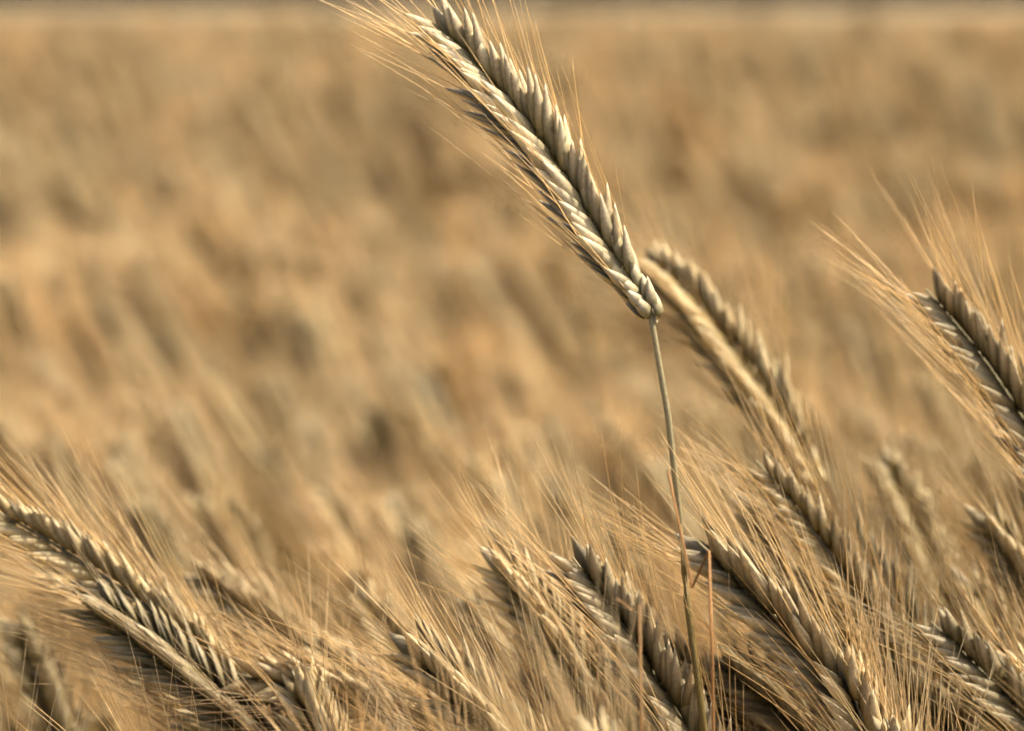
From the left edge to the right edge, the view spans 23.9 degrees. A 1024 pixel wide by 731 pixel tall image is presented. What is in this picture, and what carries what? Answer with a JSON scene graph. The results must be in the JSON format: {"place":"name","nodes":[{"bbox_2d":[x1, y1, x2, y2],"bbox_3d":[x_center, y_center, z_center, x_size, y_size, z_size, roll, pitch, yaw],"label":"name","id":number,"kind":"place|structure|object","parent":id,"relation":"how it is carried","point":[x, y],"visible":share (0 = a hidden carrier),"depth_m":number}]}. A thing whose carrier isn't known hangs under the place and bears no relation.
{"place":"outdoors","nodes":[
{"label":"outdoors","id":0,"kind":"place"},
{"bbox_2d":[0,0,1023,730],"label":"rye field","id":1,"kind":"structure","parent":0,"point":[268,278],"depth_m":2.17},
{"bbox_2d":[0,6,1023,24],"bbox_3d":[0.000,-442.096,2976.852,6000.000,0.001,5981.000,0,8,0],"label":"field canopy","id":2,"kind":"object","parent":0,"point":[189,11],"visible":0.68,"depth_m":81.83},
{"bbox_2d":[0,0,1023,5],"label":"sky","id":3,"kind":"structure","parent":0,"point":[11,2]},
{"label":"ground","id":4,"kind":"structure","parent":0,"visible":0},
{"bbox_2d":[0,540,116,730],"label":"rye","id":5,"kind":"object","parent":4,"relation":"on","point":[64,715],"visible":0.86,"depth_m":0.92},
{"bbox_2d":[0,466,250,713],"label":"wheat awns","id":6,"kind":"object","parent":4,"relation":"on","point":[64,597],"visible":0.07,"depth_m":0.93},
{"bbox_2d":[0,420,272,719],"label":"rye","id":7,"kind":"object","parent":4,"relation":"on","point":[47,529],"visible":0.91,"depth_m":0.80},
{"bbox_2d":[0,469,294,730],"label":"rye","id":8,"kind":"object","parent":4,"relation":"on","point":[159,632],"visible":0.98,"depth_m":0.79},
{"bbox_2d":[21,563,293,730],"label":"rye","id":9,"kind":"object","parent":4,"relation":"on","point":[137,683],"visible":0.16,"depth_m":0.81},
{"bbox_2d":[99,472,348,663],"bbox_3d":[0.074,0.708,0.923,0.502,1.329,0.070,3,9,21],"label":"rye","id":10,"kind":"object","parent":4,"relation":"on","point":[228,582],"visible":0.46,"depth_m":0.89},
{"bbox_2d":[111,581,453,730],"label":"rye","id":11,"kind":"object","parent":4,"relation":"on","point":[273,669],"visible":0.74,"depth_m":0.78},
{"bbox_2d":[201,529,447,730],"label":"rye","id":12,"kind":"object","parent":4,"relation":"on","point":[316,640],"visible":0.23,"depth_m":0.86},
{"bbox_2d":[248,490,481,699],"bbox_3d":[0.071,0.710,0.922,0.374,1.325,0.073,5,10,29],"label":"rye","id":13,"kind":"object","parent":4,"relation":"on","point":[390,622],"visible":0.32,"depth_m":0.90},
{"bbox_2d":[255,513,574,730],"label":"rye","id":14,"kind":"object","parent":4,"relation":"on","point":[404,663],"visible":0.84,"depth_m":0.74},
{"bbox_2d":[297,571,581,730],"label":"rye","id":15,"kind":"object","parent":4,"relation":"on","point":[428,692],"visible":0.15,"depth_m":0.78},
{"bbox_2d":[373,502,535,689],"bbox_3d":[0.114,0.710,0.971,0.367,1.311,0.068,5,10,29],"label":"rye","id":16,"kind":"object","parent":4,"relation":"on","point":[477,616],"visible":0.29,"depth_m":0.95},
{"bbox_2d":[373,433,651,730],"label":"rye","id":17,"kind":"object","parent":4,"relation":"on","point":[503,581],"visible":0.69,"depth_m":0.80},
{"bbox_2d":[320,0,707,730],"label":"wheat stalk","id":18,"kind":"object","parent":4,"relation":"on","point":[510,104],"visible":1,"depth_m":0.74},
{"bbox_2d":[435,528,648,730],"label":"wheat awns","id":19,"kind":"object","parent":4,"relation":"on","point":[521,669],"visible":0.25,"depth_m":0.81},
{"bbox_2d":[442,521,648,729],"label":"rye","id":20,"kind":"object","parent":4,"relation":"on","point":[505,625],"visible":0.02,"depth_m":0.88},
{"bbox_2d":[437,425,743,730],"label":"rye","id":21,"kind":"object","parent":4,"relation":"on","point":[668,684],"visible":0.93,"depth_m":0.76},
{"bbox_2d":[616,598,642,730],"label":"straw","id":22,"kind":"object","parent":4,"relation":"on","point":[640,660],"visible":0.98,"depth_m":0.69},
{"bbox_2d":[514,476,759,730],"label":"rye","id":23,"kind":"object","parent":4,"relation":"on","point":[652,610],"visible":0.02,"depth_m":0.87},
{"bbox_2d":[573,519,793,730],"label":"rye","id":24,"kind":"object","parent":4,"relation":"on","point":[716,690],"visible":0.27,"depth_m":0.81},
{"bbox_2d":[539,154,841,530],"bbox_3d":[0.200,0.649,0.920,0.410,1.447,0.072,5,10,28],"label":"rye","id":25,"kind":"object","parent":4,"relation":"on","point":[706,326],"visible":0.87,"depth_m":0.90},
{"bbox_2d":[667,470,714,730],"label":"straw","id":26,"kind":"object","parent":4,"relation":"on","point":[692,584],"visible":1,"depth_m":0.71},
{"bbox_2d":[563,514,849,730],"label":"rye","id":27,"kind":"object","parent":4,"relation":"on","point":[757,705],"visible":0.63,"depth_m":0.80},
{"bbox_2d":[558,400,912,730],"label":"rye","id":28,"kind":"object","parent":4,"relation":"on","point":[792,609],"visible":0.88,"depth_m":0.77},
{"bbox_2d":[663,559,818,722],"bbox_3d":[0.199,0.726,0.825,0.370,1.323,0.074,7,11,40],"label":"rye","id":29,"kind":"object","parent":4,"relation":"on","point":[737,638],"visible":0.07,"depth_m":0.82},
{"bbox_2d":[653,380,845,583],"bbox_3d":[0.210,0.695,0.879,0.370,1.368,0.064,5,10,31],"label":"rye","id":30,"kind":"object","parent":4,"relation":"on","point":[740,519],"visible":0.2,"depth_m":0.85},
{"bbox_2d":[644,344,948,730],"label":"rye","id":31,"kind":"object","parent":4,"relation":"on","point":[814,522],"visible":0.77,"depth_m":0.80},
{"bbox_2d":[666,444,951,716],"bbox_3d":[0.224,0.703,0.855,0.398,1.359,0.080,4,10,27],"label":"rye","id":32,"kind":"object","parent":4,"relation":"on","point":[811,591],"visible":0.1,"depth_m":0.82},
{"bbox_2d":[729,419,986,730],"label":"rye","id":33,"kind":"object","parent":4,"relation":"on","point":[885,565],"visible":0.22,"depth_m":0.83},
{"bbox_2d":[785,481,1023,730],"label":"rye","id":34,"kind":"object","parent":4,"relation":"on","point":[974,654],"visible":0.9,"depth_m":0.78},
{"bbox_2d":[799,342,1011,719],"bbox_3d":[0.249,0.683,0.949,0.364,1.370,0.077,8,12,44],"label":"rye","id":35,"kind":"object","parent":4,"relation":"on","point":[889,468],"visible":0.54,"depth_m":0.95},
{"bbox_2d":[800,153,1023,492],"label":"rye","id":36,"kind":"object","parent":4,"relation":"on","point":[983,361],"visible":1,"depth_m":0.80},
{"bbox_2d":[843,543,1014,730],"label":"rye","id":37,"kind":"object","parent":4,"relation":"on","point":[933,709],"visible":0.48,"depth_m":0.80},
{"bbox_2d":[854,445,1023,730],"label":"wheat awns","id":38,"kind":"object","parent":4,"relation":"on","point":[981,610],"visible":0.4,"depth_m":0.88},
{"bbox_2d":[866,388,1023,642],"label":"rye","id":39,"kind":"object","parent":4,"relation":"on","point":[1004,530],"visible":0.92,"depth_m":0.84},
{"bbox_2d":[890,534,1023,730],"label":"rye","id":40,"kind":"object","parent":4,"relation":"on","point":[1013,657],"visible":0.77,"depth_m":0.78}
]}

